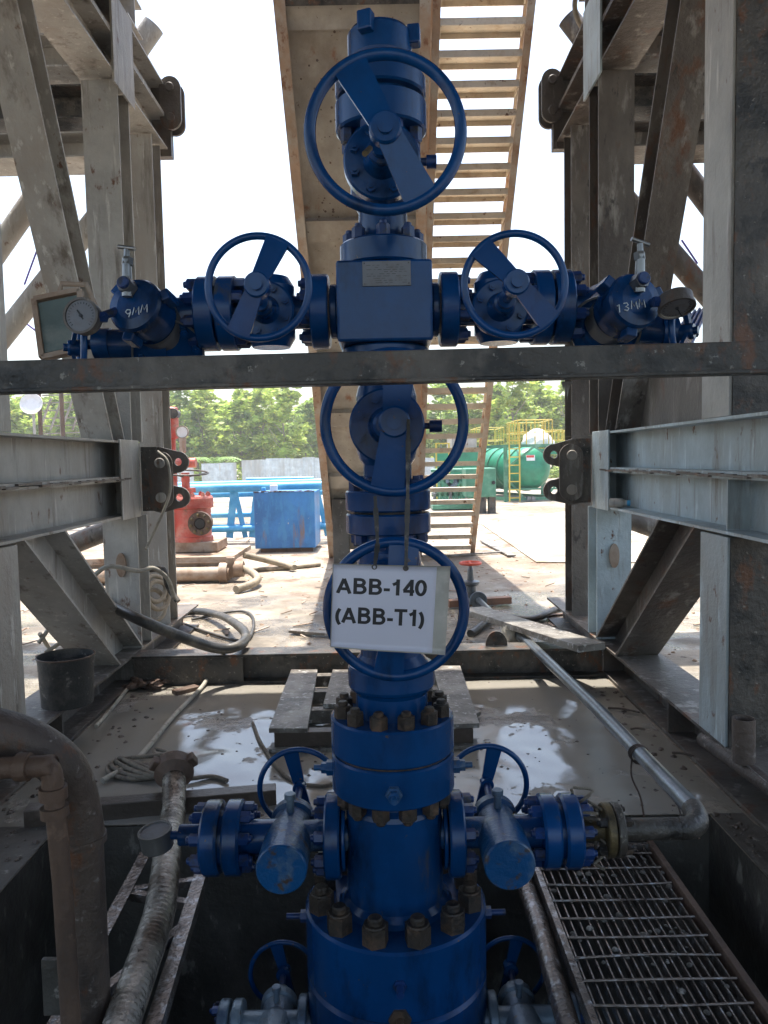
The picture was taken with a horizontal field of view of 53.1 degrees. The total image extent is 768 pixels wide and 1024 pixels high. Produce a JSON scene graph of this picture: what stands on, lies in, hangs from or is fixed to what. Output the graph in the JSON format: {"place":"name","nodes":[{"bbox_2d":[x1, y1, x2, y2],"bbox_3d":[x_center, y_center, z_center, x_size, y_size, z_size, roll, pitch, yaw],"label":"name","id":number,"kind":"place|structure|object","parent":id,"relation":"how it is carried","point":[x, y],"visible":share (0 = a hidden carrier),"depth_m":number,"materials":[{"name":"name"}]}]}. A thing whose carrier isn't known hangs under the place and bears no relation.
{"place":"outdoors","nodes":[
{"label":"outdoors","id":0,"kind":"place"},
{"bbox_2d":[213,492,432,504],"bbox_3d":[-2.349,-0.565,30.783,11.071,0.015,9.073,1,4,24],"label":"concrete pad","id":1,"kind":"object","parent":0,"point":[245,499],"visible":0.03,"depth_m":30.27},
{"bbox_2d":[0,0,703,461],"label":"sky","id":2,"kind":"structure","parent":0,"point":[228,177],"materials":[{"name":"white"}]},
{"bbox_2d":[0,678,742,826],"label":"mud floor","id":3,"kind":"structure","parent":0,"point":[561,755],"depth_m":4.03,"materials":[{"name":"concrete"}]},
{"bbox_2d":[94,682,132,727],"bbox_3d":[-1.675,1.186,4.825,0.029,0.024,0.937,-1,4,-5],"label":"bank cord","id":4,"kind":"object","parent":3,"relation":"on","point":[108,711],"visible":0.8,"depth_m":4.64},
{"bbox_2d":[121,676,170,689],"bbox_3d":[-1.600,1.135,5.148,0.308,0.069,0.234,0,4,9],"label":"clod heap","id":5,"kind":"object","parent":3,"relation":"on","point":[156,684],"visible":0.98,"depth_m":5.08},
{"bbox_2d":[23,783,276,827],"bbox_3d":[-0.986,1.257,3.296,1.037,0.075,0.080,-2,4,-9],"label":"dark timber","id":6,"kind":"object","parent":3,"relation":"on","point":[128,806],"visible":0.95,"depth_m":3.28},
{"bbox_2d":[100,678,207,783],"bbox_3d":[-1.180,1.086,4.445,0.187,0.250,1.763,-1,4,4],"label":"grey cable","id":7,"kind":"object","parent":3,"relation":"on","point":[145,750],"visible":0.61,"depth_m":4.22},
{"bbox_2d":[105,747,228,782],"bbox_3d":[-1.063,1.234,3.663,0.613,0.063,0.327,2,5,41],"label":"coiled rope","id":8,"kind":"object","parent":3,"relation":"on","point":[137,775],"visible":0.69,"depth_m":3.66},
{"bbox_2d":[172,684,198,694],"bbox_3d":[-1.296,1.165,5.022,0.169,0.035,0.070,-5,5,-44],"label":"brick","id":9,"kind":"object","parent":3,"relation":"on","point":[185,689],"visible":0.88,"depth_m":5.00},
{"bbox_2d":[251,722,332,787],"bbox_3d":[-0.550,1.232,3.917,0.172,0.018,0.998,-4,5,-32],"label":"mud rope","id":10,"kind":"object","parent":3,"relation":"on","point":[280,770],"visible":0.77,"depth_m":3.70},
{"bbox_2d":[269,666,478,752],"bbox_3d":[-0.052,1.127,4.518,1.117,0.122,1.166,-1,4,0],"label":"pallet","id":11,"kind":"object","parent":3,"relation":"on","point":[296,713],"visible":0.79,"depth_m":4.31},
{"bbox_2d":[0,815,767,1023],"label":"cellar wall","id":12,"kind":"structure","parent":0,"point":[241,920],"depth_m":3.22,"materials":[{"name":"concrete"}]},
{"bbox_2d":[517,878,579,1023],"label":"support pipe","id":13,"kind":"object","parent":12,"relation":"attached to","point":[560,998],"visible":0.71,"depth_m":2.47,"materials":[{"name":"metal"}]},
{"bbox_2d":[533,841,767,1023],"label":"steel grating","id":14,"kind":"object","parent":12,"relation":"on","point":[752,1002],"visible":0.81,"depth_m":2.49,"materials":[{"name":"metal"}]},
{"bbox_2d":[550,848,731,1015],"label":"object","id":15,"kind":"structure","parent":14,"relation":"on","point":[616,949],"depth_m":2.56,"materials":[{"name":"soil"}]},
{"bbox_2d":[0,465,767,892],"bbox_3d":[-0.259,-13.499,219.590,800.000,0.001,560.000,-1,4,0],"label":"ground","id":16,"kind":"structure","parent":0,"point":[284,589],"depth_m":8.55,"materials":[{"name":"concrete"}]},
{"bbox_2d":[8,395,30,432],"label":"rubber tree","id":17,"kind":"object","parent":16,"relation":"on","point":[15,423],"visible":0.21,"depth_m":57.86,"materials":[{"name":"green plant"}]},
{"bbox_2d":[0,826,46,890],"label":"mud ledge","id":18,"kind":"object","parent":16,"relation":"on","point":[25,850],"visible":0.93,"depth_m":3.02,"materials":[{"name":"concrete"}]},
{"bbox_2d":[10,409,49,434],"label":"rubber tree","id":19,"kind":"object","parent":16,"relation":"on","point":[20,415],"visible":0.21,"depth_m":56.91,"materials":[{"name":"green plant"}]},
{"bbox_2d":[20,394,42,433],"bbox_3d":[-7.698,-1.060,16.928,0.475,3.101,0.216,-1,4,0],"label":"lamp","id":20,"kind":"object","parent":16,"relation":"on","point":[32,404],"visible":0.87,"depth_m":16.84,"materials":[{"name":"white plastic"}]},
{"bbox_2d":[28,396,57,435],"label":"rubber tree","id":21,"kind":"object","parent":16,"relation":"on","point":[45,398],"visible":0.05,"depth_m":61.65,"materials":[{"name":"green plant"}]},
{"bbox_2d":[42,393,80,437],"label":"rubber tree","id":22,"kind":"object","parent":16,"relation":"on","point":[55,429],"visible":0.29,"depth_m":55.98,"materials":[{"name":"green plant"}]},
{"bbox_2d":[37,393,90,527],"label":"lattice tower","id":23,"kind":"structure","parent":16,"relation":"on","point":[61,410],"depth_m":18.05,"materials":[{"name":"metal"}]},
{"bbox_2d":[55,393,80,437],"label":"rubber tree","id":24,"kind":"object","parent":16,"relation":"on","point":[66,406],"visible":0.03,"depth_m":56.97,"materials":[{"name":"green plant"}]},
{"bbox_2d":[0,0,198,804],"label":"rig side frame","id":25,"kind":"object","parent":16,"relation":"on","point":[92,96],"visible":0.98,"depth_m":5.02,"materials":[{"name":"grey metal"}]},
{"bbox_2d":[37,630,59,651],"bbox_3d":[-2.055,0.731,5.009,0.388,0.455,0.127,-1,4,0],"label":"cable tangle","id":26,"kind":"object","parent":25,"relation":"attached to","point":[42,638],"visible":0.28,"depth_m":4.99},
{"bbox_2d":[31,281,97,359],"bbox_3d":[-1.370,-0.810,3.279,0.263,0.352,0.195,-1,4,0],"label":"floodlight","id":27,"kind":"object","parent":25,"relation":"attached to","point":[53,333],"visible":0.76,"depth_m":3.25,"materials":[{"name":"grey metal"}]},
{"bbox_2d":[35,648,95,710],"bbox_3d":[-1.731,0.910,4.189,0.306,0.270,0.306,-1,4,0],"label":"bucket","id":28,"kind":"object","parent":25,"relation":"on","point":[66,678],"visible":1,"depth_m":4.08,"materials":[{"name":"black plastic"}]},
{"bbox_2d":[94,564,175,599],"bbox_3d":[-1.637,0.475,5.099,0.610,0.309,0.145,-5,5,-43],"label":"hanging cord","id":29,"kind":"object","parent":25,"relation":"hanging from","point":[136,570],"visible":0.9,"depth_m":5.04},
{"bbox_2d":[145,450,171,549],"bbox_3d":[-1.558,-0.084,5.271,0.200,0.681,0.073,-3,4,-24],"label":"tied cord","id":30,"kind":"object","parent":25,"relation":"hanging from","point":[167,500],"visible":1,"depth_m":5.27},
{"bbox_2d":[150,574,166,603],"bbox_3d":[-1.771,0.595,5.952,0.074,0.232,0.234,1,4,28],"label":"hose coil","id":31,"kind":"object","parent":25,"relation":"hanging from","point":[162,597],"visible":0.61,"depth_m":5.97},
{"bbox_2d":[150,587,166,621],"bbox_3d":[-1.788,0.720,5.961,0.081,0.271,0.274,1,4,28],"label":"hose coil","id":32,"kind":"object","parent":25,"relation":"hanging from","point":[161,616],"visible":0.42,"depth_m":6.00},
{"bbox_2d":[150,579,170,611],"bbox_3d":[-1.752,0.645,5.956,0.078,0.252,0.254,1,4,28],"label":"hose coil","id":33,"kind":"object","parent":25,"relation":"hanging from","point":[167,601],"visible":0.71,"depth_m":5.96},
{"bbox_2d":[149,565,179,602],"bbox_3d":[-1.608,0.530,5.636,0.248,0.276,0.074,0,4,13],"label":"short hose","id":34,"kind":"object","parent":25,"relation":"attached to","point":[164,569],"visible":0.45,"depth_m":5.62,"materials":[{"name":"black rubber"}]},
{"bbox_2d":[0,341,767,394],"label":"cross bar","id":35,"kind":"object","parent":25,"relation":"on","point":[394,367],"visible":1,"depth_m":1.77,"materials":[{"name":"metal"}]},
{"bbox_2d":[561,381,572,397],"bbox_3d":[0.433,-0.287,1.818,0.028,0.044,0.005,-1,4,0],"label":"cloth scrap","id":36,"kind":"object","parent":35,"relation":"hanging from","point":[566,385],"visible":1,"depth_m":1.82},
{"bbox_2d":[81,545,250,582],"bbox_3d":[-2.976,0.706,10.233,2.422,0.330,1.470,-1,4,0],"label":"steel skid","id":37,"kind":"object","parent":16,"relation":"on","point":[223,565],"visible":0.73,"depth_m":9.66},
{"bbox_2d":[173,469,226,552],"bbox_3d":[-2.705,-0.024,10.284,1.010,1.090,0.870,-1,4,0],"label":"red wellhead","id":38,"kind":"object","parent":37,"relation":"on","point":[193,521],"visible":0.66,"depth_m":10.10,"materials":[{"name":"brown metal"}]},
{"bbox_2d":[114,601,250,653],"bbox_3d":[-1.670,0.813,6.117,1.518,0.595,2.620,-4,5,-37],"label":"rubber hose","id":39,"kind":"object","parent":16,"relation":"on","point":[155,626],"visible":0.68,"depth_m":4.96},
{"bbox_2d":[170,407,196,495],"bbox_3d":[-2.930,-0.362,11.132,0.485,2.317,0.350,-1,4,0],"label":"red standpipe","id":40,"kind":"object","parent":16,"relation":"on","point":[181,433],"visible":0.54,"depth_m":10.96,"materials":[{"name":"metal"}]},
{"bbox_2d":[169,390,208,457],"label":"rubber tree","id":41,"kind":"object","parent":16,"relation":"on","point":[176,399],"visible":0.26,"depth_m":56.06,"materials":[{"name":"green plant"}]},
{"bbox_2d":[178,407,218,471],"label":"rubber tree","id":42,"kind":"object","parent":16,"relation":"on","point":[216,418],"visible":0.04,"depth_m":63.15,"materials":[{"name":"green plant"}]},
{"bbox_2d":[181,390,230,463],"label":"rubber tree","id":43,"kind":"object","parent":16,"relation":"on","point":[198,445],"visible":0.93,"depth_m":56.19,"materials":[{"name":"green plant"}]},
{"bbox_2d":[200,400,232,462],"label":"rubber tree","id":44,"kind":"object","parent":16,"relation":"on","point":[215,454],"visible":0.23,"depth_m":60.33,"materials":[{"name":"green plant"}]},
{"bbox_2d":[194,457,241,463],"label":"hedge","id":45,"kind":"object","parent":16,"relation":"on","point":[219,459],"visible":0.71,"depth_m":52.49,"materials":[{"name":"green plant"}]},
{"bbox_2d":[201,463,236,481],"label":"zinc fence","id":46,"kind":"object","parent":16,"relation":"on","point":[222,471],"visible":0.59,"depth_m":49.95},
{"bbox_2d":[183,610,254,641],"bbox_3d":[-1.343,1.030,7.009,0.719,0.028,1.232,-4,5,-38],"label":"thin cable","id":47,"kind":"object","parent":16,"relation":"on","point":[222,636],"visible":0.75,"depth_m":6.94,"materials":[{"name":"black rubber"}]},
{"bbox_2d":[208,398,237,462],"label":"rubber tree","id":48,"kind":"object","parent":16,"relation":"on","point":[221,402],"visible":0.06,"depth_m":68.43,"materials":[{"name":"green plant"}]},
{"bbox_2d":[215,389,261,477],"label":"rubber tree","id":49,"kind":"object","parent":16,"relation":"on","point":[238,447],"visible":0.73,"depth_m":57.20,"materials":[{"name":"green plant"}]},
{"bbox_2d":[222,403,261,462],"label":"rubber tree","id":50,"kind":"object","parent":16,"relation":"on","point":[246,416],"visible":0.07,"depth_m":61.70,"materials":[{"name":"green plant"}]},
{"bbox_2d":[233,565,261,592],"bbox_3d":[-1.625,0.793,9.238,0.299,0.214,0.967,-1,4,-5],"label":"yard hose","id":51,"kind":"object","parent":16,"relation":"on","point":[255,575],"visible":1,"depth_m":9.03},
{"bbox_2d":[178,478,326,537],"bbox_3d":[-2.452,-0.071,14.310,4.301,1.064,0.740,-1,4,0],"label":"pipe rack","id":52,"kind":"object","parent":16,"relation":"on","point":[233,491],"visible":0.21,"depth_m":14.01,"materials":[{"name":"metal"}]},
{"bbox_2d":[238,388,280,459],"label":"rubber tree","id":53,"kind":"object","parent":16,"relation":"on","point":[263,442],"visible":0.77,"depth_m":56.48,"materials":[{"name":"green plant"}]},
{"bbox_2d":[247,402,284,459],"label":"rubber tree","id":54,"kind":"object","parent":16,"relation":"on","point":[266,430],"visible":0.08,"depth_m":60.21,"materials":[{"name":"green plant"}]},
{"bbox_2d":[243,552,296,570],"bbox_3d":[-1.555,0.661,10.493,0.728,0.270,0.258,-1,4,-6],"label":"pipe","id":55,"kind":"object","parent":16,"relation":"on","point":[267,560],"visible":1,"depth_m":10.49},
{"bbox_2d":[246,476,313,479],"bbox_3d":[-3.329,-0.318,19.529,3.511,1.099,1.920,-1,4,0],"label":"pipe rack","id":56,"kind":"object","parent":16,"relation":"on","point":[276,478],"visible":0.21,"depth_m":19.93,"materials":[{"name":"metal"}]},
{"bbox_2d":[242,457,320,480],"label":"zinc fence","id":57,"kind":"object","parent":16,"relation":"on","point":[289,467],"visible":0.53,"depth_m":49.93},
{"bbox_2d":[261,387,311,457],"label":"rubber tree","id":58,"kind":"object","parent":16,"relation":"on","point":[277,414],"visible":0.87,"depth_m":54.80,"materials":[{"name":"green plant"}]},
{"bbox_2d":[253,489,320,552],"bbox_3d":[-1.634,0.124,13.132,0.999,1.024,1.010,-1,4,0],"label":"blue tank box","id":59,"kind":"object","parent":16,"relation":"on","point":[286,520],"visible":0.98,"depth_m":12.64,"materials":[{"name":"paint"}]},
{"bbox_2d":[253,562,320,571],"bbox_3d":[-1.337,0.770,10.674,0.984,0.060,0.148,-3,4,-24],"label":"yard pipe","id":60,"kind":"object","parent":16,"relation":"on","point":[279,568],"visible":0.79,"depth_m":10.57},
{"bbox_2d":[269,408,307,457],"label":"rubber tree","id":61,"kind":"object","parent":16,"relation":"on","point":[301,450],"visible":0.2,"depth_m":61.93,"materials":[{"name":"green plant"}]},
{"bbox_2d":[46,410,557,476],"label":"wood","id":62,"kind":"object","parent":16,"relation":"on","point":[238,468],"visible":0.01,"depth_m":76.04,"materials":[{"name":"green plant"}]},
{"bbox_2d":[288,403,317,458],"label":"rubber tree","id":63,"kind":"object","parent":16,"relation":"on","point":[298,409],"visible":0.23,"depth_m":65.77,"materials":[{"name":"green plant"}]},
{"bbox_2d":[295,397,318,457],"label":"rubber tree","id":64,"kind":"object","parent":16,"relation":"on","point":[310,419],"visible":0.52,"depth_m":62.30,"materials":[{"name":"green plant"}]},
{"bbox_2d":[289,628,327,635],"bbox_3d":[-0.622,1.034,6.615,0.404,0.025,0.100,1,4,23],"label":"plank","id":65,"kind":"object","parent":16,"relation":"on","point":[309,631],"visible":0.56,"depth_m":6.60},
{"bbox_2d":[273,0,430,563],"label":"pipe ramp","id":66,"kind":"structure","parent":16,"relation":"on","point":[312,42],"depth_m":7.61,"materials":[{"name":"beige paint"}]},
{"bbox_2d":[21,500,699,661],"bbox_3d":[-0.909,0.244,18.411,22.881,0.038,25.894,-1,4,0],"label":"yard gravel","id":67,"kind":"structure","parent":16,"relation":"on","point":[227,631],"depth_m":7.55,"materials":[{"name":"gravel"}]},
{"bbox_2d":[132,631,605,684],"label":"base cross beam","id":68,"kind":"structure","parent":16,"relation":"on","point":[496,655],"depth_m":5.27,"materials":[{"name":"metal"}]},
{"bbox_2d":[469,606,604,652],"bbox_3d":[1.018,0.831,5.593,0.200,0.105,1.670,-3,4,-20],"label":"plank","id":69,"kind":"object","parent":68,"relation":"on","point":[562,638],"visible":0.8,"depth_m":5.32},
{"bbox_2d":[194,454,558,481],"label":"undergrowth","id":70,"kind":"object","parent":16,"relation":"on","point":[554,472],"visible":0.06,"depth_m":53.46,"materials":[{"name":"green plant"}]},
{"bbox_2d":[2,680,767,861],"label":"mud crumbs","id":71,"kind":"object","parent":16,"relation":"on","point":[36,841],"visible":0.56,"depth_m":3.65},
{"bbox_2d":[425,458,434,474],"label":"zinc fence","id":72,"kind":"object","parent":16,"relation":"on","point":[428,471],"visible":0.13,"depth_m":49.95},
{"bbox_2d":[426,383,457,456],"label":"rubber tree","id":73,"kind":"object","parent":16,"relation":"on","point":[443,399],"visible":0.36,"depth_m":56.56,"materials":[{"name":"green plant"}]},
{"bbox_2d":[430,468,473,509],"bbox_3d":[2.085,-0.716,22.807,1.440,1.159,1.600,-1,4,0],"label":"pump skid","id":74,"kind":"object","parent":16,"relation":"on","point":[447,483],"visible":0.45,"depth_m":22.18,"materials":[{"name":"green paint"}]},
{"bbox_2d":[434,438,477,498],"bbox_3d":[2.574,-1.616,27.407,1.669,2.288,2.100,-1,4,0],"label":"container","id":75,"kind":"object","parent":16,"relation":"on","point":[470,456],"visible":0.13,"depth_m":26.36,"materials":[{"name":"metal"}]},
{"bbox_2d":[448,386,483,445],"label":"rubber tree","id":76,"kind":"object","parent":16,"relation":"on","point":[471,398],"visible":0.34,"depth_m":55.09,"materials":[{"name":"green plant"}]},
{"bbox_2d":[459,560,481,604],"bbox_3d":[0.863,0.704,7.646,0.228,0.420,0.228,-1,4,0],"label":"yard valve","id":77,"kind":"object","parent":16,"relation":"on","point":[471,583],"visible":0.76,"depth_m":7.61,"materials":[{"name":"red paint"}]},
{"bbox_2d":[447,551,501,556],"bbox_3d":[1.433,0.639,11.808,0.986,0.025,0.070,-3,4,-20],"label":"plank","id":78,"kind":"object","parent":16,"relation":"on","point":[477,553],"visible":0.82,"depth_m":11.76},
{"bbox_2d":[419,0,535,555],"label":"stairway","id":79,"kind":"object","parent":16,"relation":"on","point":[521,27],"visible":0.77,"depth_m":7.64,"materials":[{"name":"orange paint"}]},
{"bbox_2d":[462,467,495,513],"bbox_3d":[2.597,-0.596,21.042,0.802,1.221,1.140,-1,4,0],"label":"green cabinet","id":80,"kind":"object","parent":16,"relation":"on","point":[489,485],"visible":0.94,"depth_m":20.51,"materials":[{"name":"metal"}]},
{"bbox_2d":[448,596,511,607],"bbox_3d":[0.963,0.905,7.758,0.661,0.070,0.100,-2,4,-12],"label":"plank","id":81,"kind":"object","parent":16,"relation":"on","point":[492,600],"visible":0.69,"depth_m":7.74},
{"bbox_2d":[480,540,515,555],"bbox_3d":[1.837,0.581,12.549,0.120,0.025,2.121,-1,4,-4],"label":"plank","id":82,"kind":"object","parent":16,"relation":"on","point":[496,547],"visible":1,"depth_m":12.34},
{"bbox_2d":[488,407,510,444],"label":"rubber tree","id":83,"kind":"object","parent":16,"relation":"on","point":[505,417],"visible":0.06,"depth_m":60.89,"materials":[{"name":"green plant"}]},
{"bbox_2d":[482,384,522,444],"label":"rubber tree","id":84,"kind":"object","parent":16,"relation":"on","point":[498,389],"visible":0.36,"depth_m":55.56,"materials":[{"name":"green plant"}]},
{"bbox_2d":[467,606,561,636],"bbox_3d":[1.241,0.967,6.907,1.357,0.091,0.533,-3,4,-22],"label":"black hose","id":85,"kind":"object","parent":16,"relation":"on","point":[477,628],"visible":0.45,"depth_m":6.83,"materials":[{"name":"rubber"}]},
{"bbox_2d":[477,419,556,501],"bbox_3d":[4.287,-1.885,28.334,2.267,2.733,6.319,-2,4,-18],"label":"green tank","id":86,"kind":"object","parent":16,"relation":"on","point":[519,467],"visible":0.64,"depth_m":25.71,"materials":[{"name":"metal"}]},
{"bbox_2d":[521,428,554,443],"bbox_3d":[5.369,-2.640,26.813,1.170,0.572,0.970,-1,4,0],"label":"tank","id":87,"kind":"object","parent":86,"relation":"on","point":[531,440],"visible":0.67,"depth_m":26.51,"materials":[{"name":"plastic"}]},
{"bbox_2d":[490,381,543,444],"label":"rubber tree","id":88,"kind":"object","parent":16,"relation":"on","point":[516,402],"visible":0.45,"depth_m":49.25,"materials":[{"name":"green plant"}]},
{"bbox_2d":[470,427,564,494],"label":"rail platform","id":89,"kind":"structure","parent":16,"relation":"on","point":[558,440],"depth_m":29.51,"materials":[{"name":"yellow paint"}]},
{"bbox_2d":[519,381,558,428],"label":"rubber tree","id":90,"kind":"object","parent":16,"relation":"on","point":[537,400],"visible":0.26,"depth_m":55.87,"materials":[{"name":"green plant"}]},
{"bbox_2d":[481,511,647,562],"bbox_3d":[5.213,0.321,15.667,6.784,0.020,11.469,1,5,30],"label":"concrete pad","id":91,"kind":"object","parent":16,"relation":"on","point":[541,538],"visible":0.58,"depth_m":14.17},
{"bbox_2d":[540,380,591,442],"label":"tree","id":92,"kind":"object","parent":16,"relation":"on","point":[558,417],"visible":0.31,"depth_m":55.31,"materials":[{"name":"green plant"}]},
{"bbox_2d":[470,591,708,857],"bbox_3d":[0.940,0.967,5.053,0.349,0.320,5.123,-1,4,0],"label":"galvanised line","id":93,"kind":"object","parent":16,"relation":"on","point":[692,823],"visible":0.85,"depth_m":2.78,"materials":[{"name":"metal"}]},
{"bbox_2d":[500,625,519,641],"bbox_3d":[0.930,0.914,5.686,0.210,0.175,0.208,0,4,21],"label":"rag","id":94,"kind":"object","parent":93,"relation":"attached to","point":[509,635],"visible":0.28,"depth_m":5.63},
{"bbox_2d":[628,744,699,838],"bbox_3d":[1.124,1.135,3.076,0.092,0.312,0.374,-3,4,-20],"label":"wire tie","id":95,"kind":"object","parent":93,"relation":"attached to","point":[630,750],"visible":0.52,"depth_m":3.20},
{"bbox_2d":[538,0,767,832],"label":"rig side frame","id":96,"kind":"object","parent":16,"relation":"on","point":[667,94],"visible":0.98,"depth_m":4.25,"materials":[{"name":"grey metal"}]},
{"bbox_2d":[572,0,581,27],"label":"loop hose","id":97,"kind":"object","parent":96,"relation":"hanging from","point":[576,13],"visible":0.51,"depth_m":5.75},
{"bbox_2d":[609,498,630,507],"bbox_3d":[1.503,-0.057,4.894,0.128,0.060,0.060,1,4,26],"label":"plastic bottle","id":98,"kind":"object","parent":96,"relation":"on","point":[617,502],"visible":1,"depth_m":4.88,"materials":[{"name":"clear plastic"}]},
{"bbox_2d":[679,307,702,342],"bbox_3d":[1.863,-1.131,4.685,0.131,0.327,0.499,2,5,41],"label":"roofing sheet","id":99,"kind":"object","parent":96,"relation":"on","point":[697,317],"visible":0.16,"depth_m":4.74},
{"bbox_2d":[697,732,767,794],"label":"edge pipe","id":100,"kind":"object","parent":96,"relation":"on","point":[712,747],"visible":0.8,"depth_m":3.27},
{"bbox_2d":[732,714,755,765],"bbox_3d":[1.510,0.957,3.225,0.094,0.188,0.092,-1,4,0],"label":"pipe stub","id":101,"kind":"object","parent":96,"relation":"on","point":[743,740],"visible":1,"depth_m":3.19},
{"bbox_2d":[710,813,767,875],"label":"mud ledge","id":102,"kind":"object","parent":16,"relation":"on","point":[756,833],"visible":1,"depth_m":2.99,"materials":[{"name":"concrete"}]},
{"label":"cellar floor","id":103,"kind":"structure","parent":0,"visible":0},
{"bbox_2d":[0,752,80,1023],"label":"thin pipe","id":104,"kind":"object","parent":103,"relation":"on","point":[54,810],"visible":1,"depth_m":1.90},
{"bbox_2d":[0,708,110,1023],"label":"gooseneck pipe","id":105,"kind":"object","parent":103,"relation":"on","point":[24,733],"visible":0.68,"depth_m":2.06,"materials":[{"name":"metal"}]},
{"bbox_2d":[47,852,207,1023],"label":"angle iron frame","id":106,"kind":"object","parent":103,"relation":"on","point":[180,936],"visible":0.63,"depth_m":2.58,"materials":[{"name":"metal"}]},
{"bbox_2d":[102,750,197,1023],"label":"corrugated hose","id":107,"kind":"object","parent":106,"relation":"on","point":[173,770],"visible":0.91,"depth_m":2.43,"materials":[{"name":"metal"}]},
{"bbox_2d":[63,8,699,1023],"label":"wellhead tree","id":108,"kind":"object","parent":103,"relation":"on","point":[393,828],"visible":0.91,"depth_m":2.37,"materials":[{"name":"blue paint"}]},
{"bbox_2d":[330,419,449,654],"bbox_3d":[0.014,0.072,2.077,0.330,0.642,0.048,-1,4,0],"label":"paper sign","id":109,"kind":"object","parent":108,"relation":"attached to","point":[392,608],"visible":1,"depth_m":2.07,"materials":[{"name":"laminate"}]},
{"bbox_2d":[570,786,605,870],"bbox_3d":[0.681,1.059,2.582,0.159,0.248,0.158,-1,4,0],"label":"frayed rope","id":110,"kind":"object","parent":108,"relation":"attached to","point":[597,812],"visible":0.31,"depth_m":2.57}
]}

